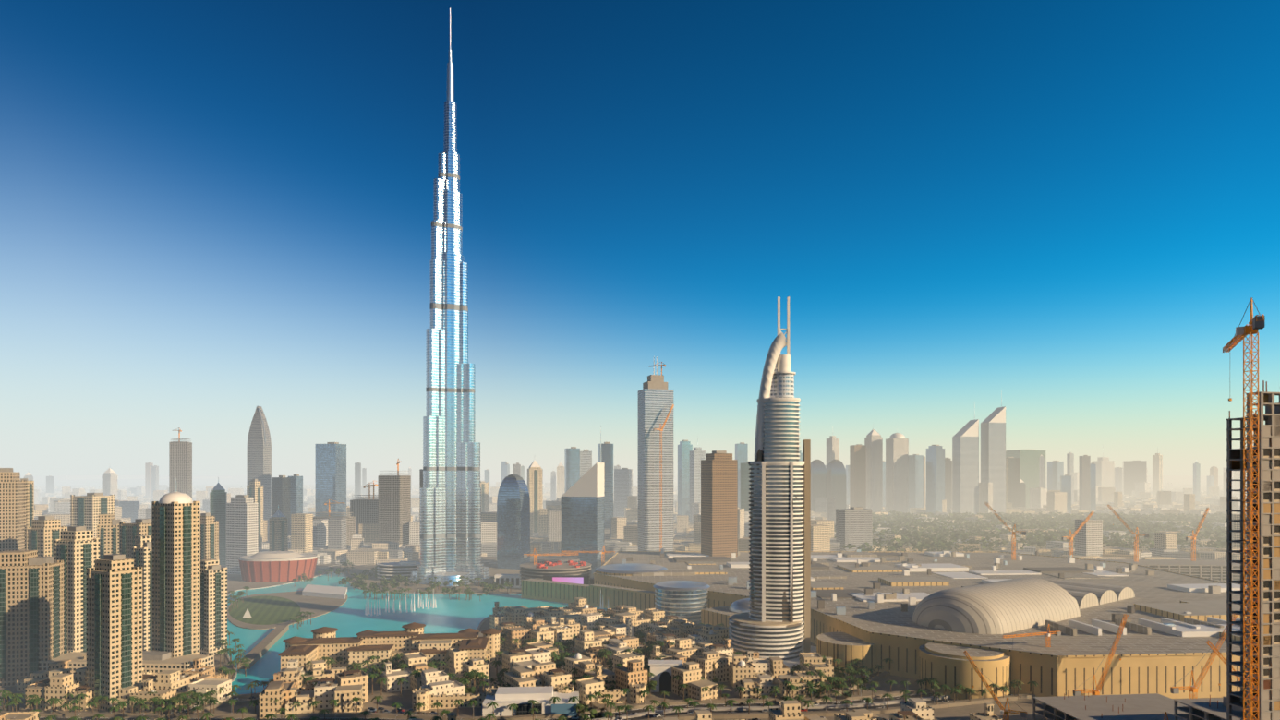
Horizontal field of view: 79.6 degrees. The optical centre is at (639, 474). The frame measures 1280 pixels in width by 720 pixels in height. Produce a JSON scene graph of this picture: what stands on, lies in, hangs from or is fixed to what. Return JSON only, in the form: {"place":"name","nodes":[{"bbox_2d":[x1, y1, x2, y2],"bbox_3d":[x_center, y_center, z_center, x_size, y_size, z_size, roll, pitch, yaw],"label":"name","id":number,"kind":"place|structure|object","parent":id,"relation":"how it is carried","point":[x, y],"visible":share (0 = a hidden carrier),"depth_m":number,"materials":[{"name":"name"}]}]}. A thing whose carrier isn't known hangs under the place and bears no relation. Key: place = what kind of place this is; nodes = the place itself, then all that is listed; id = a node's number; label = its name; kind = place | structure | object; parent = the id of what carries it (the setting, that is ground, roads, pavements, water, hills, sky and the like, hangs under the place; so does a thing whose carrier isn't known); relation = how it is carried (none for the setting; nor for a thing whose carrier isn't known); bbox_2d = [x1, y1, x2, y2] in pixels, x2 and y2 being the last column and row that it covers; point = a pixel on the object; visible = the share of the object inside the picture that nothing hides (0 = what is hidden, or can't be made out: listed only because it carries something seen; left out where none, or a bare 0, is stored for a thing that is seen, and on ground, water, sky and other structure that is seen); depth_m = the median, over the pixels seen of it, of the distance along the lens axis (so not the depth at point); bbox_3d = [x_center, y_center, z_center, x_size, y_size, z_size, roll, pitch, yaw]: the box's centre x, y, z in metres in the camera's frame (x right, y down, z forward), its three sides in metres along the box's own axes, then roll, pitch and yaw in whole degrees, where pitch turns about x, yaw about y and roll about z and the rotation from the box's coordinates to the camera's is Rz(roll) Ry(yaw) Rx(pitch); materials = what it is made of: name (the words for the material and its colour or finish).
{"place":"outdoors","nodes":[
{"label":"outdoors","id":0,"kind":"place"},
{"bbox_2d":[70,493,114,538],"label":"residence tower","id":1,"kind":"structure","parent":0,"point":[87,510],"depth_m":949.14,"materials":[{"name":"beige concrete"}]},
{"bbox_2d":[119,519,151,558],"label":"residence tower","id":2,"kind":"structure","parent":0,"point":[128,533],"depth_m":717.75,"materials":[{"name":"beige concrete"}]},
{"bbox_2d":[20,475,677,485],"bbox_3d":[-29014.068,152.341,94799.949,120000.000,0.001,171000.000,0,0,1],"label":"sea water","id":3,"kind":"structure","parent":0,"point":[39,480],"depth_m":19991.80,"materials":[{"name":"grey liquid"}]},
{"bbox_2d":[376,561,420,580],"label":"low-rise building","id":4,"kind":"structure","parent":0,"point":[388,571],"depth_m":1104.89,"materials":[{"name":"white concrete"}]},
{"bbox_2d":[225,571,606,695],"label":"lake","id":5,"kind":"structure","parent":0,"point":[452,614],"depth_m":824.01,"materials":[{"name":"teal liquid"}]},
{"bbox_2d":[237,624,289,669],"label":"bridge","id":6,"kind":"structure","parent":5,"relation":"in","point":[260,649],"depth_m":666.96,"materials":[{"name":"grey stone"}]},
{"bbox_2d":[0,688,1035,719],"bbox_3d":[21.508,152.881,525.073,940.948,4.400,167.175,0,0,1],"label":"boulevard road","id":7,"kind":"structure","parent":0,"point":[877,706],"depth_m":490.66,"materials":[{"name":"grey asphalt"}]},
{"bbox_2d":[0,690,842,719],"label":"trees","id":8,"kind":"object","parent":7,"relation":"on","point":[116,708],"visible":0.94,"depth_m":468.97,"materials":[{"name":"green plant"}]},
{"bbox_2d":[411,682,646,712],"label":"houses","id":9,"kind":"structure","parent":0,"point":[424,696],"depth_m":503.82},
{"bbox_2d":[0,568,1237,719],"bbox_3d":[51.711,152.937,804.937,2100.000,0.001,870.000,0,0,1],"label":"downtown paved ground","id":10,"kind":"structure","parent":0,"point":[235,582],"depth_m":538.14,"materials":[{"name":"grey concrete"}]},
{"bbox_2d":[0,468,26,551],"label":"residence tower","id":11,"kind":"structure","parent":10,"relation":"on","point":[13,506],"depth_m":761.37,"materials":[{"name":"beige concrete"}]},
{"bbox_2d":[0,550,64,687],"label":"block","id":12,"kind":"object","parent":10,"relation":"on","point":[31,609],"visible":0.81,"depth_m":556.84,"materials":[{"name":"beige concrete"}]},
{"bbox_2d":[24,516,67,556],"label":"residence tower","id":13,"kind":"structure","parent":10,"relation":"on","point":[42,533],"depth_m":718.58,"materials":[{"name":"beige concrete"}]},
{"bbox_2d":[52,526,99,653],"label":"residence tower","id":14,"kind":"structure","parent":10,"relation":"on","point":[76,549],"depth_m":595.39,"materials":[{"name":"beige concrete"}]},
{"bbox_2d":[0,689,217,719],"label":"palms","id":15,"kind":"object","parent":10,"relation":"on","point":[181,696],"visible":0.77,"depth_m":486.77,"materials":[{"name":"green plant"}]},
{"bbox_2d":[96,514,120,559],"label":"residence tower","id":16,"kind":"structure","parent":10,"relation":"on","point":[108,530],"depth_m":776.81,"materials":[{"name":"beige concrete"}]},
{"bbox_2d":[86,554,142,712],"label":"residence tower","id":17,"kind":"structure","parent":10,"relation":"on","point":[114,623],"depth_m":500.94,"materials":[{"name":"beige concrete"}]},
{"bbox_2d":[16,653,231,712],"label":"low-rise buildings","id":18,"kind":"structure","parent":10,"relation":"on","point":[57,680],"depth_m":506.89,"materials":[{"name":"paint"}]},
{"bbox_2d":[39,650,214,676],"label":"podium building","id":19,"kind":"structure","parent":10,"relation":"on","point":[155,662],"depth_m":560.78,"materials":[{"name":"beige concrete"}]},
{"bbox_2d":[132,535,151,651],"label":"residence tower","id":20,"kind":"structure","parent":10,"relation":"on","point":[141,552],"depth_m":634.82,"materials":[{"name":"beige concrete"}]},
{"bbox_2d":[151,477,200,657],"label":"residence tower","id":21,"kind":"structure","parent":10,"relation":"on","point":[175,573],"depth_m":576.13,"materials":[{"name":"beige concrete"}]},
{"bbox_2d":[0,696,403,713],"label":"palm trees","id":22,"kind":"object","parent":10,"relation":"on","point":[315,703],"visible":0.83,"depth_m":484.72,"materials":[{"name":"green plant"}]},
{"bbox_2d":[200,513,218,560],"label":"residence tower","id":23,"kind":"structure","parent":10,"relation":"on","point":[209,537],"depth_m":897.96,"materials":[{"name":"beige concrete"}]},
{"bbox_2d":[200,559,227,655],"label":"residence tower","id":24,"kind":"structure","parent":10,"relation":"on","point":[213,604],"depth_m":649.79,"materials":[{"name":"beige concrete"}]},
{"bbox_2d":[226,495,258,574],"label":"building","id":25,"kind":"structure","parent":10,"relation":"on","point":[242,525],"depth_m":1178.65,"materials":[{"name":"silver concrete"}]},
{"bbox_2d":[238,551,317,582],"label":"arena","id":26,"kind":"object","parent":10,"relation":"on","point":[273,566],"visible":0.96,"depth_m":1097.21,"materials":[{"name":"red"}]},
{"bbox_2d":[227,591,347,629],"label":"island lawn","id":27,"kind":"structure","parent":10,"relation":"on","point":[265,611],"depth_m":869.96,"materials":[{"name":"green plant"}]},
{"bbox_2d":[259,659,362,719],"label":"houses","id":28,"kind":"structure","parent":10,"relation":"on","point":[285,687],"depth_m":497.45,"materials":[{"name":"paint"}]},
{"bbox_2d":[338,565,422,591],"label":"trees","id":29,"kind":"object","parent":10,"relation":"on","point":[359,583],"visible":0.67,"depth_m":1054.63,"materials":[{"name":"green plant"}]},
{"bbox_2d":[277,622,502,672],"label":"palace hotel old town","id":30,"kind":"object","parent":10,"relation":"on","point":[361,647],"visible":0.85,"depth_m":604.37,"materials":[{"name":"paint"}]},
{"bbox_2d":[410,8,490,586],"bbox_3d":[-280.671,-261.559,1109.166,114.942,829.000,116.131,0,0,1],"label":"skyscraper","id":31,"kind":"structure","parent":10,"relation":"on","point":[451,520],"depth_m":1095.32,"materials":[{"name":"silver metal"}]},
{"bbox_2d":[424,576,513,595],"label":"trees","id":32,"kind":"object","parent":10,"relation":"on","point":[495,586],"visible":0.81,"depth_m":1006.13,"materials":[{"name":"green plant"}]},
{"bbox_2d":[303,623,720,697],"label":"trees","id":33,"kind":"object","parent":10,"relation":"on","point":[560,659],"visible":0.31,"depth_m":576.25,"materials":[{"name":"green plant"}]},
{"bbox_2d":[302,597,747,706],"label":"houses","id":34,"kind":"structure","parent":10,"relation":"on","point":[531,666],"depth_m":584.54,"materials":[{"name":"paint"}]},
{"bbox_2d":[481,686,579,716],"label":"low-rise building","id":35,"kind":"structure","parent":10,"relation":"on","point":[505,697],"depth_m":485.93,"materials":[{"name":"white paint"}]},
{"bbox_2d":[519,560,591,586],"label":"curved building","id":36,"kind":"structure","parent":10,"relation":"on","point":[532,571],"depth_m":1021.78,"materials":[{"name":"concrete"}]},
{"bbox_2d":[122,650,1012,719],"bbox_3d":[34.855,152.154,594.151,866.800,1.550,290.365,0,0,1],"label":"street cars","id":37,"kind":"object","parent":10,"relation":"on","point":[374,710],"visible":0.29,"depth_m":493.82,"materials":[{"name":"white paint"}]},
{"bbox_2d":[561,425,603,573],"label":"skyscraper","id":38,"kind":"structure","parent":10,"relation":"on","point":[582,513],"depth_m":1191.88,"materials":[{"name":"blue glass"}]},
{"bbox_2d":[412,682,848,716],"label":"palm trees","id":39,"kind":"object","parent":10,"relation":"on","point":[513,706],"visible":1,"depth_m":495.16,"materials":[{"name":"green plant"}]},
{"bbox_2d":[406,696,872,719],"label":"palm trees","id":40,"kind":"object","parent":10,"relation":"on","point":[730,702],"visible":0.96,"depth_m":478.03,"materials":[{"name":"green plant"}]},
{"bbox_2d":[648,660,682,692],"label":"white arch gateway","id":41,"kind":"object","parent":10,"relation":"on","point":[660,670],"visible":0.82,"depth_m":539.76,"materials":[{"name":"white paint"}]},
{"bbox_2d":[700,450,737,557],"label":"brown tower","id":42,"kind":"structure","parent":10,"relation":"on","point":[718,503],"depth_m":1142.36,"materials":[{"name":"concrete"}]},
{"bbox_2d":[728,296,816,672],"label":"skyscraper","id":43,"kind":"structure","parent":10,"relation":"on","point":[775,621],"depth_m":627.62,"materials":[{"name":"beige concrete"}]},
{"bbox_2d":[729,651,833,698],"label":"houses","id":44,"kind":"structure","parent":10,"relation":"on","point":[753,670],"depth_m":550.52,"materials":[{"name":"paint"}]},
{"bbox_2d":[790,655,871,698],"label":"trees","id":45,"kind":"object","parent":10,"relation":"on","point":[851,671],"visible":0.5,"depth_m":541.65,"materials":[{"name":"green plant"}]},
{"bbox_2d":[663,698,1003,719],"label":"houses","id":46,"kind":"structure","parent":10,"relation":"on","point":[915,709],"depth_m":433.14,"materials":[{"name":"paint"}]},
{"bbox_2d":[593,548,1246,700],"bbox_3d":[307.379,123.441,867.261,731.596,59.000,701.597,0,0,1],"label":"shopping mall","id":47,"kind":"structure","parent":10,"relation":"on","point":[919,615],"depth_m":630.00,"materials":[{"name":"beige concrete"}]},
{"bbox_2d":[521,563,749,627],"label":"shopping mall","id":48,"kind":"structure","parent":47,"relation":"attached to","point":[687,600],"depth_m":848.64},
{"bbox_2d":[1032,690,1187,719],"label":"building roof","id":49,"kind":"structure","parent":10,"relation":"on","point":[1151,706],"depth_m":441.62,"materials":[{"name":"concrete"}]},
{"bbox_2d":[1095,559,1246,582],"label":"low-rise building","id":50,"kind":"structure","parent":10,"relation":"on","point":[1212,570],"depth_m":1084.80,"materials":[{"name":"concrete"}]},
{"bbox_2d":[1173,695,1246,719],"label":"construction site podium","id":51,"kind":"object","parent":10,"relation":"on","point":[1205,709],"visible":0.54,"depth_m":394.45,"materials":[{"name":"concrete"}]},
{"bbox_2d":[35,475,1240,569],"bbox_3d":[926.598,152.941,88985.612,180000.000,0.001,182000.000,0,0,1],"label":"terrain","id":52,"kind":"structure","parent":0,"point":[489,562],"depth_m":8871.19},
{"bbox_2d":[169,427,192,498],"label":"construction tower","id":53,"kind":"structure","parent":52,"relation":"on","point":[180,461],"depth_m":1904.04,"materials":[{"name":"concrete"}]},
{"bbox_2d":[34,484,371,565],"bbox_3d":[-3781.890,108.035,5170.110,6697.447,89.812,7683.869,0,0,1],"label":"distant city blocks","id":54,"kind":"structure","parent":52,"relation":"on","point":[323,541],"depth_m":1760.73,"materials":[{"name":"grey concrete"}]},
{"bbox_2d":[209,477,227,565],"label":"glass tower","id":55,"kind":"structure","parent":52,"relation":"on","point":[218,498],"depth_m":1300.81,"materials":[{"name":"blue glass"}]},
{"bbox_2d":[247,406,271,533],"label":"skyscraper","id":56,"kind":"structure","parent":52,"relation":"on","point":[259,453],"depth_m":1702.44,"materials":[{"name":"silver metal"}]},
{"bbox_2d":[268,504,288,551],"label":"skyscraper","id":57,"kind":"structure","parent":52,"relation":"on","point":[278,530],"depth_m":1249.51,"materials":[{"name":"blue glass"}]},
{"bbox_2d":[272,475,289,535],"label":"glass tower","id":58,"kind":"structure","parent":52,"relation":"on","point":[281,490],"depth_m":1500.34,"materials":[{"name":"grey glass"}]},
{"bbox_2d":[288,473,302,535],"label":"glass tower","id":59,"kind":"structure","parent":52,"relation":"on","point":[295,493],"depth_m":1518.87,"materials":[{"name":"blue glass"}]},
{"bbox_2d":[315,442,346,516],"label":"skyscraper","id":60,"kind":"structure","parent":52,"relation":"on","point":[331,470],"depth_m":1599.21,"materials":[{"name":"blue glass"}]},
{"bbox_2d":[350,481,378,533],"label":"construction block","id":61,"kind":"structure","parent":52,"relation":"on","point":[364,511],"depth_m":1497.83,"materials":[{"name":"concrete"}]},
{"bbox_2d":[378,458,410,545],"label":"construction tower","id":62,"kind":"structure","parent":52,"relation":"on","point":[394,505],"depth_m":1447.89,"materials":[{"name":"concrete"}]},
{"bbox_2d":[496,474,530,569],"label":"skyscraper","id":63,"kind":"structure","parent":52,"relation":"on","point":[513,524],"depth_m":1245.04,"materials":[{"name":"blue glass"}]},
{"bbox_2d":[346,480,700,564],"bbox_3d":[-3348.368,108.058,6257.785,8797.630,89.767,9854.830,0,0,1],"label":"distant city blocks","id":64,"kind":"structure","parent":52,"relation":"on","point":[547,537],"depth_m":1494.20,"materials":[{"name":"grey concrete"}]},
{"bbox_2d":[527,460,542,532],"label":"pyramid tower","id":65,"kind":"structure","parent":52,"relation":"on","point":[535,479],"depth_m":1742.93,"materials":[{"name":"beige concrete"}]},
{"bbox_2d":[564,446,579,493],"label":"grey tower","id":66,"kind":"structure","parent":52,"relation":"on","point":[572,466],"depth_m":1893.25,"materials":[{"name":"glass"}]},
{"bbox_2d":[597,442,613,537],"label":"glass tower","id":67,"kind":"structure","parent":52,"relation":"on","point":[607,453],"depth_m":1592.40,"materials":[{"name":"glass"}]},
{"bbox_2d":[614,468,632,517],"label":"tower","id":68,"kind":"structure","parent":52,"relation":"on","point":[622,484],"depth_m":2393.27,"materials":[{"name":"grey concrete"}]},
{"bbox_2d":[677,440,692,519],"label":"tower","id":69,"kind":"structure","parent":52,"relation":"on","point":[684,448],"depth_m":2289.52,"materials":[{"name":"glass"}]},
{"bbox_2d":[689,437,705,522],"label":"tower","id":70,"kind":"structure","parent":52,"relation":"on","point":[697,454],"depth_m":2189.43,"materials":[{"name":"grey concrete"}]},
{"bbox_2d":[810,459,826,512],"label":"bullet tower","id":71,"kind":"structure","parent":52,"relation":"on","point":[818,479],"depth_m":2784.66,"materials":[{"name":"grey glass"}]},
{"bbox_2d":[826,459,845,509],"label":"bullet tower","id":72,"kind":"structure","parent":52,"relation":"on","point":[836,479],"depth_m":2785.43,"materials":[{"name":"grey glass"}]},
{"bbox_2d":[849,444,866,508],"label":"skyscraper","id":73,"kind":"structure","parent":52,"relation":"on","point":[857,475],"depth_m":2911.81,"materials":[{"name":"stone"}]},
{"bbox_2d":[864,429,882,512],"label":"skyscraper","id":74,"kind":"structure","parent":52,"relation":"on","point":[874,441],"depth_m":2911.82,"materials":[{"name":"silver concrete"}]},
{"bbox_2d":[908,454,923,512],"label":"tower","id":75,"kind":"structure","parent":52,"relation":"on","point":[915,480],"depth_m":3032.29,"materials":[{"name":"grey concrete"}]},
{"bbox_2d":[737,484,1102,559],"bbox_3d":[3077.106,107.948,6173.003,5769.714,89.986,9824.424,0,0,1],"label":"distant city blocks","id":76,"kind":"structure","parent":52,"relation":"on","point":[1088,544],"depth_m":1559.21,"materials":[{"name":"beige concrete"}]},
{"bbox_2d":[926,445,944,517],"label":"tower","id":77,"kind":"structure","parent":52,"relation":"on","point":[935,476],"depth_m":2788.73,"materials":[{"name":"silver concrete"}]},
{"bbox_2d":[952,419,978,515],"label":"skyscraper","id":78,"kind":"structure","parent":52,"relation":"on","point":[965,468],"depth_m":2786.35,"materials":[{"name":"silver metal"}]},
{"bbox_2d":[980,389,1005,514],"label":"skyscraper","id":79,"kind":"structure","parent":52,"relation":"on","point":[993,447],"depth_m":2778.91,"materials":[{"name":"silver metal"}]},
{"bbox_2d":[1005,457,1019,507],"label":"tower","id":80,"kind":"structure","parent":52,"relation":"on","point":[1013,481],"depth_m":3148.86,"materials":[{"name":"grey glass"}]},
{"bbox_2d":[1005,449,1045,508],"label":"tower","id":81,"kind":"structure","parent":52,"relation":"on","point":[1029,466],"depth_m":3506.36,"materials":[{"name":"grey concrete"}]},
{"bbox_2d":[1079,455,1090,510],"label":"skyline tower","id":82,"kind":"structure","parent":52,"relation":"on","point":[1084,482],"depth_m":2987.82,"materials":[{"name":"grey concrete"}]},
{"bbox_2d":[1123,460,1146,495],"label":"tower","id":83,"kind":"structure","parent":52,"relation":"on","point":[1134,472],"depth_m":5092.64,"materials":[{"name":"grey glass"}]},
{"bbox_2d":[1087,483,1246,560],"bbox_3d":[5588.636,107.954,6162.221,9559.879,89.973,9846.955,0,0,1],"label":"distant city blocks","id":84,"kind":"structure","parent":52,"relation":"on","point":[1166,547],"depth_m":2853.43,"materials":[{"name":"beige concrete"}]},
{"bbox_2d":[1222,297,1264,719],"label":"tower crane","id":85,"kind":"object","parent":52,"relation":"on","point":[1256,323],"visible":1,"depth_m":244.34,"materials":[{"name":"orange metal"}]},
{"bbox_2d":[0,0,1279,475],"label":"sky","id":86,"kind":"structure","parent":0,"point":[212,212],"materials":[{"name":"blue"}]},
{"bbox_2d":[638,356,673,551],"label":"address boulevard tower","id":87,"kind":"structure","parent":0,"point":[655,399],"depth_m":1342.22,"materials":[{"name":"grey glass"}]},
{"bbox_2d":[885,432,908,514],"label":"skyscraper","id":88,"kind":"structure","parent":0,"point":[897,471],"depth_m":2851.08,"materials":[{"name":"silver concrete"}]},
{"bbox_2d":[873,517,1226,552],"bbox_3d":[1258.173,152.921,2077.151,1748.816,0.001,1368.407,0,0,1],"label":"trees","id":89,"kind":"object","parent":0,"point":[982,549],"depth_m":1808.00,"materials":[{"name":"green plant"}]},
{"bbox_2d":[835,507,872,551],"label":"building","id":90,"kind":"structure","parent":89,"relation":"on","point":[853,525],"depth_m":1487.39,"materials":[{"name":"grey concrete"}]},
{"bbox_2d":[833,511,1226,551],"bbox_3d":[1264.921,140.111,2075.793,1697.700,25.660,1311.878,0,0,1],"label":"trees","id":91,"kind":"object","parent":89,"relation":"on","point":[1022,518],"visible":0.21,"depth_m":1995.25,"materials":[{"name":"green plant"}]},
{"bbox_2d":[834,511,1226,551],"bbox_3d":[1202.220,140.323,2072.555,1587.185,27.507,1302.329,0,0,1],"label":"trees","id":92,"kind":"object","parent":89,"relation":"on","point":[1005,517],"visible":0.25,"depth_m":1954.38,"materials":[{"name":"green plant"}]},
{"bbox_2d":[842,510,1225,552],"bbox_3d":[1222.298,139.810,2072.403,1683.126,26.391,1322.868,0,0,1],"label":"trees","id":93,"kind":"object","parent":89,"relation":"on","point":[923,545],"visible":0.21,"depth_m":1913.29,"materials":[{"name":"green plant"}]},
{"bbox_2d":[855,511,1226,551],"bbox_3d":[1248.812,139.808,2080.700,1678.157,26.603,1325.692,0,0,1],"label":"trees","id":94,"kind":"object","parent":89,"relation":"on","point":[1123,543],"visible":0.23,"depth_m":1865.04,"materials":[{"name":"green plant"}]},
{"bbox_2d":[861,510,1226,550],"bbox_3d":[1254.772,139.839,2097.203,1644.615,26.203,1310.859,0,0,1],"label":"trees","id":95,"kind":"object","parent":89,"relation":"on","point":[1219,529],"visible":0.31,"depth_m":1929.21,"materials":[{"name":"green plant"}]},
{"bbox_2d":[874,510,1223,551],"bbox_3d":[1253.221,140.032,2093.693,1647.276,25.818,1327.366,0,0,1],"label":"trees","id":96,"kind":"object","parent":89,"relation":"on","point":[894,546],"visible":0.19,"depth_m":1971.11,"materials":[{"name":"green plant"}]},
{"bbox_2d":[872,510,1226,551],"bbox_3d":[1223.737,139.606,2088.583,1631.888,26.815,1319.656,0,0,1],"label":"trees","id":97,"kind":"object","parent":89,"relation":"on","point":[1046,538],"visible":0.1,"depth_m":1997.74,"materials":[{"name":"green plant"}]},
{"bbox_2d":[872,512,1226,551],"bbox_3d":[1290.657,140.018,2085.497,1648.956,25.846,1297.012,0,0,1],"label":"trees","id":98,"kind":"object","parent":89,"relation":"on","point":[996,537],"visible":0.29,"depth_m":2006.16,"materials":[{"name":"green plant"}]},
{"bbox_2d":[874,512,1226,548],"bbox_3d":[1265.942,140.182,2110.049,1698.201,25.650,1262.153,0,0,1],"label":"trees","id":99,"kind":"object","parent":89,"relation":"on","point":[1212,542],"visible":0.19,"depth_m":1949.21,"materials":[{"name":"green plant"}]},
{"bbox_2d":[1091,445,1114,487],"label":"tower","id":100,"kind":"structure","parent":0,"point":[1104,472],"depth_m":5086.97,"materials":[{"name":"silver metal"}]},
{"bbox_2d":[1226,402,1279,719],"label":"construction tower","id":101,"kind":"structure","parent":0,"point":[1234,459],"depth_m":271.95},
{"bbox_2d":[1245,380,1279,719],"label":"construction tower","id":102,"kind":"structure","parent":0,"point":[1269,571],"depth_m":251.47,"materials":[{"name":"concrete"}]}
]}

